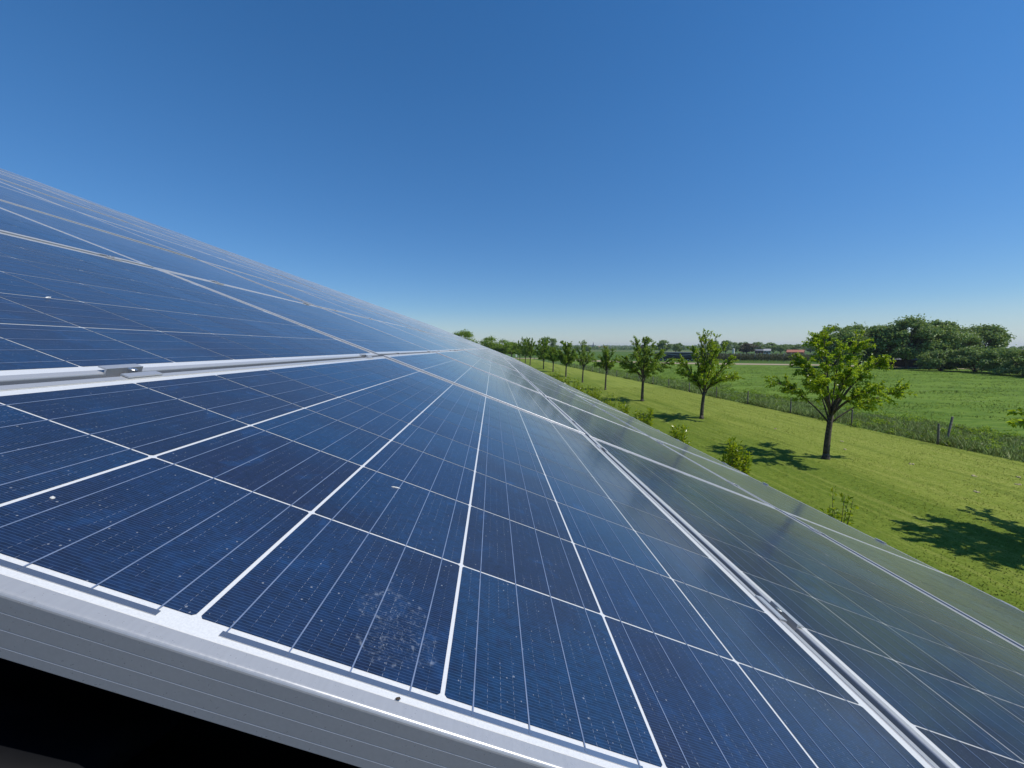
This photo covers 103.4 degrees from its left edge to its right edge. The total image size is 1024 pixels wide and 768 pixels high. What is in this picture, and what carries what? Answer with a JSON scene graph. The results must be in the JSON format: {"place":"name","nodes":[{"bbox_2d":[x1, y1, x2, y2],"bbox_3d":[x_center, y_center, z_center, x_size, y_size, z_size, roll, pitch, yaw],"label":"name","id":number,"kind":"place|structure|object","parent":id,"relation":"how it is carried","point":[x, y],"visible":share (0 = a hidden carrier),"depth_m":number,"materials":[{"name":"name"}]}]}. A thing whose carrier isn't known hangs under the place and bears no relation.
{"place":"outdoors","nodes":[
{"label":"outdoors","id":0,"kind":"place"},
{"bbox_2d":[0,0,1023,347],"label":"sky","id":1,"kind":"structure","parent":0,"point":[600,172],"materials":[{"name":"blue"}]},
{"bbox_2d":[515,358,982,369],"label":"sandy track","id":2,"kind":"structure","parent":0,"point":[723,363],"depth_m":109.41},
{"bbox_2d":[506,348,1023,369],"bbox_3d":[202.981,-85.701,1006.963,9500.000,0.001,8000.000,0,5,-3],"label":"ground","id":3,"kind":"structure","parent":0,"point":[624,353],"depth_m":211.03,"materials":[{"name":"green plant"}]},
{"bbox_2d":[478,336,500,348],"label":"leafy tree","id":4,"kind":"object","parent":3,"relation":"on","point":[487,342],"visible":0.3,"depth_m":164.97,"materials":[{"name":"green plant"}]},
{"bbox_2d":[542,337,558,350],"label":"leafy tree","id":5,"kind":"object","parent":3,"relation":"on","point":[552,342],"visible":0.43,"depth_m":348.04,"materials":[{"name":"green plant"}]},
{"bbox_2d":[654,340,673,351],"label":"distant tree","id":6,"kind":"object","parent":3,"relation":"on","point":[661,344],"visible":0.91,"depth_m":301.59,"materials":[{"name":"green plant"}]},
{"bbox_2d":[655,352,699,360],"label":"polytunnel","id":7,"kind":"structure","parent":3,"relation":"on","point":[685,355],"depth_m":137.97,"materials":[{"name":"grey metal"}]},
{"bbox_2d":[738,343,758,353],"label":"distant tree","id":8,"kind":"object","parent":3,"relation":"on","point":[747,347],"visible":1,"depth_m":285.28,"materials":[{"name":"green plant"}]},
{"bbox_2d":[698,353,809,360],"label":"orchard row","id":9,"kind":"object","parent":3,"relation":"on","point":[763,354],"visible":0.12,"depth_m":136.20,"materials":[{"name":"green plant"}]},
{"bbox_2d":[763,342,777,351],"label":"distant tree","id":10,"kind":"object","parent":3,"relation":"on","point":[771,346],"visible":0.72,"depth_m":336.20,"materials":[{"name":"green plant"}]},
{"bbox_2d":[689,353,864,361],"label":"orchard row","id":11,"kind":"object","parent":3,"relation":"on","point":[762,357],"visible":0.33,"depth_m":130.22,"materials":[{"name":"green plant"}]},
{"bbox_2d":[534,344,1023,349],"bbox_3d":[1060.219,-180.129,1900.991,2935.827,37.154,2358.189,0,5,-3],"label":"woods","id":12,"kind":"object","parent":3,"relation":"on","point":[620,347],"visible":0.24,"depth_m":901.58,"materials":[{"name":"green plant"}]},
{"bbox_2d":[911,319,974,367],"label":"tree","id":13,"kind":"object","parent":3,"relation":"on","point":[952,336],"visible":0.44,"depth_m":84.59,"materials":[{"name":"green plant"}]},
{"bbox_2d":[962,323,1016,349],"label":"tree","id":14,"kind":"object","parent":3,"relation":"on","point":[993,335],"visible":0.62,"depth_m":88.67,"materials":[{"name":"green plant"}]},
{"bbox_2d":[516,359,1023,611],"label":"lawn","id":15,"kind":"structure","parent":0,"point":[594,379],"depth_m":14.18,"materials":[{"name":"green plant"}]},
{"bbox_2d":[0,658,360,767],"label":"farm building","id":16,"kind":"structure","parent":15,"relation":"on","point":[49,720],"depth_m":0.29,"materials":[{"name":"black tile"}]},
{"bbox_2d":[28,178,167,230],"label":"solar panel","id":17,"kind":"object","parent":16,"relation":"attached to","point":[91,202],"visible":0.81,"depth_m":6.80,"materials":[{"name":"glass"}]},
{"bbox_2d":[99,206,225,253],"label":"solar panel","id":18,"kind":"object","parent":16,"relation":"attached to","point":[169,232],"visible":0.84,"depth_m":7.06,"materials":[{"name":"glass"}]},
{"bbox_2d":[124,213,228,252],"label":"solar panel","id":19,"kind":"object","parent":16,"relation":"attached to","point":[178,233],"visible":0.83,"depth_m":8.59,"materials":[{"name":"glass"}]},
{"bbox_2d":[168,233,273,272],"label":"solar panel","id":20,"kind":"object","parent":16,"relation":"attached to","point":[224,254],"visible":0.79,"depth_m":7.14,"materials":[{"name":"glass"}]},
{"bbox_2d":[228,254,303,282],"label":"solar panel","id":21,"kind":"object","parent":16,"relation":"attached to","point":[266,268],"visible":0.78,"depth_m":8.62,"materials":[{"name":"glass"}]},
{"bbox_2d":[234,259,321,291],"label":"solar panel","id":22,"kind":"object","parent":16,"relation":"attached to","point":[280,276],"visible":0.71,"depth_m":7.26,"materials":[{"name":"glass"}]},
{"bbox_2d":[279,274,351,301],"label":"solar panel","id":23,"kind":"object","parent":16,"relation":"attached to","point":[314,287],"visible":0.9,"depth_m":8.63,"materials":[{"name":"glass"}]},
{"bbox_2d":[287,280,372,311],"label":"solar panel","id":24,"kind":"object","parent":16,"relation":"attached to","point":[336,298],"visible":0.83,"depth_m":7.22,"materials":[{"name":"glass"}]},
{"bbox_2d":[351,305,420,330],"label":"solar panel","id":25,"kind":"object","parent":16,"relation":"attached to","point":[389,319],"visible":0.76,"depth_m":7.36,"materials":[{"name":"glass"}]},
{"bbox_2d":[375,312,430,332],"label":"solar panel","id":26,"kind":"object","parent":16,"relation":"attached to","point":[404,323],"visible":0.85,"depth_m":8.89,"materials":[{"name":"glass"}]},
{"bbox_2d":[409,328,466,349],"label":"solar panel","id":27,"kind":"object","parent":16,"relation":"attached to","point":[444,341],"visible":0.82,"depth_m":7.42,"materials":[{"name":"glass"}]},
{"bbox_2d":[423,331,470,349],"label":"solar panel","id":28,"kind":"object","parent":16,"relation":"attached to","point":[448,340],"visible":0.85,"depth_m":8.90,"materials":[{"name":"glass"}]},
{"bbox_2d":[464,350,518,371],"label":"solar panel","id":29,"kind":"object","parent":16,"relation":"attached to","point":[492,360],"visible":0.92,"depth_m":7.35,"materials":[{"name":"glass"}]},
{"bbox_2d":[515,368,571,392],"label":"solar panel","id":30,"kind":"object","parent":16,"relation":"attached to","point":[538,378],"visible":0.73,"depth_m":7.63,"materials":[{"name":"glass"}]},
{"bbox_2d":[549,379,600,401],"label":"solar panel","id":31,"kind":"object","parent":16,"relation":"attached to","point":[559,384],"visible":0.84,"depth_m":9.27,"materials":[{"name":"glass"}]},
{"bbox_2d":[563,387,626,414],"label":"solar panel","id":32,"kind":"object","parent":16,"relation":"attached to","point":[589,398],"visible":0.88,"depth_m":7.56,"materials":[{"name":"glass"}]},
{"bbox_3d":[-2.456,-0.710,0.416,10.215,0.039,0.040,21,4,-4],"label":"rail","id":33,"kind":"object","parent":16,"relation":"attached to","visible":0},
{"bbox_2d":[0,207,152,267],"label":"solar panel","id":34,"kind":"object","parent":33,"relation":"attached to","point":[13,223],"visible":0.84,"depth_m":1.52,"materials":[{"name":"glass"}]},
{"bbox_2d":[98,364,162,377],"bbox_3d":[-0.536,-0.009,0.567,0.040,0.027,0.058,21,4,-6],"label":"panel clamp","id":35,"kind":"object","parent":33,"relation":"attached to","point":[130,370],"visible":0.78,"depth_m":0.56,"materials":[{"name":"metal"}]},
{"bbox_2d":[0,232,377,385],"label":"solar panel","id":36,"kind":"object","parent":33,"relation":"attached to","point":[89,316],"visible":0.98,"depth_m":0.88,"materials":[{"name":"glass"}]},
{"bbox_2d":[0,356,939,767],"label":"solar panel","id":37,"kind":"object","parent":33,"relation":"attached to","point":[268,552],"visible":1,"depth_m":0.36,"materials":[{"name":"glass"}]},
{"bbox_2d":[755,595,803,630],"bbox_3d":[0.412,0.363,0.631,0.040,0.027,0.058,21,4,-4],"label":"panel clamp","id":38,"kind":"object","parent":33,"relation":"attached to","point":[781,613],"visible":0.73,"depth_m":0.62,"materials":[{"name":"metal"}]},
{"bbox_2d":[780,510,1023,648],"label":"solar panel","id":39,"kind":"object","parent":33,"relation":"attached to","point":[995,615],"visible":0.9,"depth_m":1.57,"materials":[{"name":"glass"}]},
{"bbox_3d":[-2.505,-0.802,1.444,10.215,0.039,0.040,21,4,-4],"label":"rail","id":40,"kind":"object","parent":16,"relation":"attached to","visible":0},
{"bbox_2d":[589,437,1023,767],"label":"solar panel","id":41,"kind":"object","parent":40,"relation":"attached to","point":[939,683],"visible":0.98,"depth_m":0.79,"materials":[{"name":"glass"}]},
{"bbox_3d":[-2.735,-1.241,6.339,10.215,0.039,0.040,21,4,-4],"label":"rail","id":42,"kind":"object","parent":16,"relation":"attached to","visible":0},
{"bbox_2d":[0,168,86,201],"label":"solar panel","id":43,"kind":"object","parent":42,"relation":"attached to","point":[14,174],"visible":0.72,"depth_m":5.78,"materials":[{"name":"glass"}]},
{"bbox_3d":[-2.658,-1.095,4.708,10.215,0.039,0.040,21,4,-4],"label":"rail","id":44,"kind":"object","parent":16,"relation":"attached to","visible":0},
{"bbox_2d":[0,174,127,222],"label":"solar panel","id":45,"kind":"object","parent":44,"relation":"attached to","point":[24,184],"visible":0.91,"depth_m":4.25,"materials":[{"name":"glass"}]},
{"bbox_2d":[0,179,209,254],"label":"solar panel","id":46,"kind":"object","parent":44,"relation":"attached to","point":[83,210],"visible":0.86,"depth_m":3.82,"materials":[{"name":"glass"}]},
{"bbox_2d":[436,351,542,394],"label":"solar panel","id":47,"kind":"object","parent":44,"relation":"attached to","point":[487,368],"visible":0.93,"depth_m":4.04,"materials":[{"name":"glass"}]},
{"bbox_3d":[-2.686,-1.149,5.311,10.215,0.039,0.040,21,4,-4],"label":"rail","id":48,"kind":"object","parent":16,"relation":"attached to","visible":0},
{"bbox_2d":[0,171,144,224],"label":"solar panel","id":49,"kind":"object","parent":48,"relation":"attached to","point":[54,191],"visible":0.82,"depth_m":5.43,"materials":[{"name":"glass"}]},
{"bbox_2d":[42,188,213,251],"bbox_3d":[-5.051,-2.150,5.555,1.000,0.036,1.634,22,4,-4],"label":"solar panel","id":50,"kind":"object","parent":48,"relation":"attached to","point":[140,224],"visible":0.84,"depth_m":5.39,"materials":[{"name":"glass"}]},
{"bbox_2d":[135,225,282,278],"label":"solar panel","id":51,"kind":"object","parent":48,"relation":"attached to","point":[217,255],"visible":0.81,"depth_m":5.50,"materials":[{"name":"glass"}]},
{"bbox_2d":[223,259,339,301],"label":"solar panel","id":52,"kind":"object","parent":48,"relation":"attached to","point":[289,283],"visible":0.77,"depth_m":5.59,"materials":[{"name":"glass"}]},
{"bbox_2d":[298,289,403,326],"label":"solar panel","id":53,"kind":"object","parent":48,"relation":"attached to","point":[358,310],"visible":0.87,"depth_m":5.63,"materials":[{"name":"glass"}]},
{"bbox_2d":[379,321,461,350],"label":"solar panel","id":54,"kind":"object","parent":48,"relation":"attached to","point":[427,338],"visible":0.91,"depth_m":5.72,"materials":[{"name":"glass"}]},
{"bbox_2d":[456,350,526,379],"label":"solar panel","id":55,"kind":"object","parent":48,"relation":"attached to","point":[493,364],"visible":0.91,"depth_m":5.81,"materials":[{"name":"glass"}]},
{"bbox_2d":[521,373,597,407],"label":"solar panel","id":56,"kind":"object","parent":48,"relation":"attached to","point":[552,387],"visible":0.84,"depth_m":5.89,"materials":[{"name":"glass"}]},
{"bbox_2d":[577,395,666,434],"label":"solar panel","id":57,"kind":"object","parent":48,"relation":"attached to","point":[613,411],"visible":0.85,"depth_m":6.03,"materials":[{"name":"glass"}]},
{"bbox_3d":[-2.581,-0.948,3.076,10.215,0.039,0.040,21,4,-4],"label":"rail","id":58,"kind":"object","parent":16,"relation":"attached to","visible":0},
{"bbox_2d":[0,182,57,204],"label":"solar panel","id":59,"kind":"object","parent":58,"relation":"attached to","point":[10,187],"visible":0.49,"depth_m":3.09,"materials":[{"name":"glass"}]},
{"bbox_2d":[0,186,196,258],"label":"solar panel","id":60,"kind":"object","parent":58,"relation":"attached to","point":[32,203],"visible":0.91,"depth_m":2.68,"materials":[{"name":"glass"}]},
{"bbox_2d":[0,200,316,306],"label":"solar panel","id":61,"kind":"object","parent":58,"relation":"attached to","point":[160,259],"visible":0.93,"depth_m":2.22,"materials":[{"name":"glass"}]},
{"bbox_2d":[159,269,432,356],"bbox_3d":[-1.110,-0.372,2.602,1.000,0.038,1.634,21,4,-4],"label":"solar panel","id":62,"kind":"object","parent":58,"relation":"attached to","point":[351,332],"visible":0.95,"depth_m":2.22,"materials":[{"name":"glass"}]},
{"bbox_2d":[545,396,774,507],"bbox_3d":[0.783,0.371,2.758,1.000,0.038,1.634,21,4,-4],"label":"solar panel","id":63,"kind":"object","parent":58,"relation":"attached to","point":[617,435],"visible":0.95,"depth_m":2.40,"materials":[{"name":"glass"}]},
{"bbox_2d":[652,438,942,572],"bbox_3d":[1.730,0.744,2.836,1.000,0.038,1.635,22,4,-4],"label":"solar panel","id":64,"kind":"object","parent":58,"relation":"attached to","point":[775,498],"visible":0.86,"depth_m":2.52,"materials":[{"name":"glass"}]},
{"bbox_3d":[-2.610,-1.003,3.680,10.215,0.039,0.040,21,4,-4],"label":"rail","id":65,"kind":"object","parent":16,"relation":"attached to","visible":0},
{"bbox_2d":[85,214,292,287],"bbox_3d":[-3.080,-1.261,4.079,1.000,0.037,1.634,21,4,-4],"label":"solar panel","id":66,"kind":"object","parent":65,"relation":"attached to","point":[205,257],"visible":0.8,"depth_m":3.93,"materials":[{"name":"glass"}]},
{"bbox_2d":[200,260,373,319],"bbox_3d":[-2.134,-0.889,4.156,1.000,0.036,1.634,21,4,-4],"label":"solar panel","id":67,"kind":"object","parent":65,"relation":"attached to","point":[304,296],"visible":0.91,"depth_m":3.88,"materials":[{"name":"glass"}]},
{"bbox_2d":[320,307,451,351],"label":"solar panel","id":68,"kind":"object","parent":65,"relation":"attached to","point":[401,334],"visible":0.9,"depth_m":4.01,"materials":[{"name":"glass"}]},
{"bbox_2d":[528,380,645,434],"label":"solar panel","id":69,"kind":"object","parent":65,"relation":"attached to","point":[570,401],"visible":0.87,"depth_m":4.14,"materials":[{"name":"glass"}]},
{"bbox_2d":[601,409,748,475],"bbox_3d":[1.654,0.595,4.467,1.000,0.037,1.634,22,4,-4],"label":"solar panel","id":70,"kind":"object","parent":65,"relation":"attached to","point":[660,436],"visible":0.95,"depth_m":4.24,"materials":[{"name":"glass"}]},
{"bbox_3d":[-2.533,-0.856,2.048,10.215,0.039,0.040,21,4,-4],"label":"rail","id":71,"kind":"object","parent":16,"relation":"attached to","visible":0},
{"bbox_2d":[383,352,584,433],"bbox_3d":[-0.162,-0.003,2.680,1.000,0.036,1.634,22,4,-4],"label":"solar panel","id":72,"kind":"object","parent":71,"relation":"attached to","point":[443,367],"visible":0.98,"depth_m":2.30,"materials":[{"name":"glass"}]},
{"bbox_2d":[454,329,478,343],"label":"leafy tree","id":73,"kind":"object","parent":15,"relation":"on","point":[465,334],"visible":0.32,"depth_m":146.74,"materials":[{"name":"green plant"}]},
{"bbox_2d":[488,337,512,354],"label":"leafy tree","id":74,"kind":"object","parent":15,"relation":"on","point":[505,348],"visible":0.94,"depth_m":157.10,"materials":[{"name":"green plant"}]},
{"bbox_2d":[515,337,535,362],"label":"young tree","id":75,"kind":"object","parent":15,"relation":"on","point":[523,344],"visible":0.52,"depth_m":117.88,"materials":[{"name":"green plant"}]},
{"bbox_2d":[517,338,538,364],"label":"young tree","id":76,"kind":"object","parent":15,"relation":"on","point":[530,346],"visible":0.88,"depth_m":103.30,"materials":[{"name":"green plant"}]},
{"bbox_2d":[532,338,552,368],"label":"young tree","id":77,"kind":"object","parent":15,"relation":"on","point":[543,348],"visible":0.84,"depth_m":84.99,"materials":[{"name":"green plant"}]},
{"bbox_2d":[544,347,558,371],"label":"young tree","id":78,"kind":"object","parent":15,"relation":"on","point":[549,357],"visible":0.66,"depth_m":75.60,"materials":[{"name":"green plant"}]},
{"bbox_2d":[552,340,578,376],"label":"young tree","id":79,"kind":"object","parent":15,"relation":"on","point":[565,358],"visible":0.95,"depth_m":62.89,"materials":[{"name":"green plant"}]},
{"bbox_2d":[572,340,596,381],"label":"young tree","id":80,"kind":"object","parent":15,"relation":"on","point":[583,358],"visible":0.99,"depth_m":52.28,"materials":[{"name":"green plant"}]},
{"bbox_2d":[589,385,602,399],"bbox_3d":[5.719,1.049,27.683,0.985,1.983,1.262,0,5,-3],"label":"shrub","id":81,"kind":"object","parent":15,"relation":"on","point":[596,396],"visible":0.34,"depth_m":27.74,"materials":[{"name":"green plant"}]},
{"bbox_2d":[591,344,618,389],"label":"young tree","id":82,"kind":"object","parent":15,"relation":"on","point":[605,364],"visible":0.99,"depth_m":42.92,"materials":[{"name":"green plant"}]},
{"bbox_2d":[617,399,630,414],"bbox_3d":[6.076,1.671,22.089,0.923,1.741,0.853,4,7,39],"label":"shrub","id":83,"kind":"object","parent":15,"relation":"on","point":[625,410],"visible":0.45,"depth_m":21.93,"materials":[{"name":"green plant"}]},
{"bbox_2d":[632,407,653,425],"bbox_3d":[6.219,1.942,19.008,1.020,1.753,0.913,0,5,-3],"label":"shrub","id":84,"kind":"object","parent":15,"relation":"on","point":[648,420],"visible":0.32,"depth_m":18.83,"materials":[{"name":"green plant"}]},
{"bbox_2d":[613,335,676,400],"bbox_3d":[11.114,-1.265,33.844,5.294,5.592,4.778,0,5,-3],"label":"young tree","id":85,"kind":"object","parent":15,"relation":"on","point":[642,364],"visible":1,"depth_m":33.53,"materials":[{"name":"green plant"}]},
{"bbox_2d":[669,424,691,445],"bbox_3d":[6.535,2.302,15.749,0.829,1.617,0.941,0,5,-3],"label":"shrub","id":86,"kind":"object","parent":15,"relation":"on","point":[676,433],"visible":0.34,"depth_m":15.57,"materials":[{"name":"green plant"}]},
{"bbox_2d":[673,328,744,418],"bbox_3d":[12.220,-0.597,25.423,4.457,5.763,3.830,0,5,-3],"label":"young tree","id":87,"kind":"object","parent":15,"relation":"on","point":[703,370],"visible":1,"depth_m":25.16,"materials":[{"name":"green plant"}]},
{"bbox_2d":[718,437,752,474],"bbox_3d":[6.968,2.503,12.599,1.019,1.778,0.953,-5,7,-44],"label":"shrub","id":88,"kind":"object","parent":15,"relation":"on","point":[735,460],"visible":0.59,"depth_m":12.47,"materials":[{"name":"green plant"}]},
{"bbox_2d":[541,360,1020,450],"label":"wire fence","id":89,"kind":"object","parent":15,"relation":"on","point":[938,430],"visible":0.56,"depth_m":27.58,"materials":[{"name":"metal"}]},
{"bbox_2d":[819,486,858,525],"bbox_3d":[7.337,3.027,9.074,0.667,1.360,0.690,-3,6,-26],"label":"shrub","id":90,"kind":"object","parent":15,"relation":"on","point":[837,512],"visible":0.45,"depth_m":9.03,"materials":[{"name":"green plant"}]},
{"bbox_2d":[764,326,916,459],"bbox_3d":[13.017,0.396,16.152,4.975,5.440,4.173,-2,5,-18],"label":"young tree","id":91,"kind":"object","parent":15,"relation":"on","point":[845,378],"visible":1,"depth_m":15.93,"materials":[{"name":"green plant"}]},
{"bbox_2d":[1006,407,1023,428],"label":"young tree","id":92,"kind":"object","parent":15,"relation":"on","point":[1017,422],"visible":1,"depth_m":9.26,"materials":[{"name":"green plant"}]},
{"bbox_2d":[535,359,1023,462],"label":"grass verge","id":93,"kind":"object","parent":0,"point":[557,362],"depth_m":23.97,"materials":[{"name":"green plant"}]},
{"bbox_2d":[573,361,1023,440],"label":"meadow","id":94,"kind":"structure","parent":0,"point":[1000,424],"depth_m":42.85,"materials":[{"name":"green plant"}]},
{"bbox_2d":[810,323,866,365],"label":"tree","id":95,"kind":"object","parent":94,"relation":"on","point":[844,334],"visible":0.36,"depth_m":88.85,"materials":[{"name":"green plant"}]},
{"bbox_2d":[846,321,878,365],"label":"tree","id":96,"kind":"object","parent":94,"relation":"on","point":[859,326],"visible":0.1,"depth_m":91.49,"materials":[{"name":"green plant"}]},
{"bbox_2d":[860,322,912,367],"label":"tree","id":97,"kind":"object","parent":94,"relation":"on","point":[878,331],"visible":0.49,"depth_m":88.96,"materials":[{"name":"green plant"}]},
{"bbox_2d":[874,313,945,368],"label":"tree","id":98,"kind":"object","parent":94,"relation":"on","point":[910,351],"visible":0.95,"depth_m":84.93,"materials":[{"name":"green plant"}]},
{"bbox_2d":[915,348,963,370],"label":"bush","id":99,"kind":"object","parent":94,"relation":"on","point":[927,361],"visible":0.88,"depth_m":78.55,"materials":[{"name":"green plant"}]},
{"bbox_2d":[944,345,992,371],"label":"bush","id":100,"kind":"object","parent":94,"relation":"on","point":[970,360],"visible":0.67,"depth_m":75.45,"materials":[{"name":"green plant"}]},
{"bbox_2d":[975,345,1021,373],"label":"bush","id":101,"kind":"object","parent":94,"relation":"on","point":[989,362],"visible":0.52,"depth_m":70.23,"materials":[{"name":"green plant"}]},
{"bbox_2d":[989,344,1023,375],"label":"bush","id":102,"kind":"object","parent":94,"relation":"on","point":[1009,367],"visible":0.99,"depth_m":65.71,"materials":[{"name":"green plant"}]},
{"bbox_2d":[864,358,944,366],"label":"farm shed","id":103,"kind":"structure","parent":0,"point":[899,362],"depth_m":95.49,"materials":[{"name":"grey stone"}]},
{"bbox_2d":[896,361,913,366],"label":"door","id":104,"kind":"structure","parent":103,"relation":"in","point":[898,363],"depth_m":95.50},
{"bbox_2d":[938,323,982,358],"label":"tree","id":105,"kind":"object","parent":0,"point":[976,338],"visible":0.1,"depth_m":88.17,"materials":[{"name":"green plant"}]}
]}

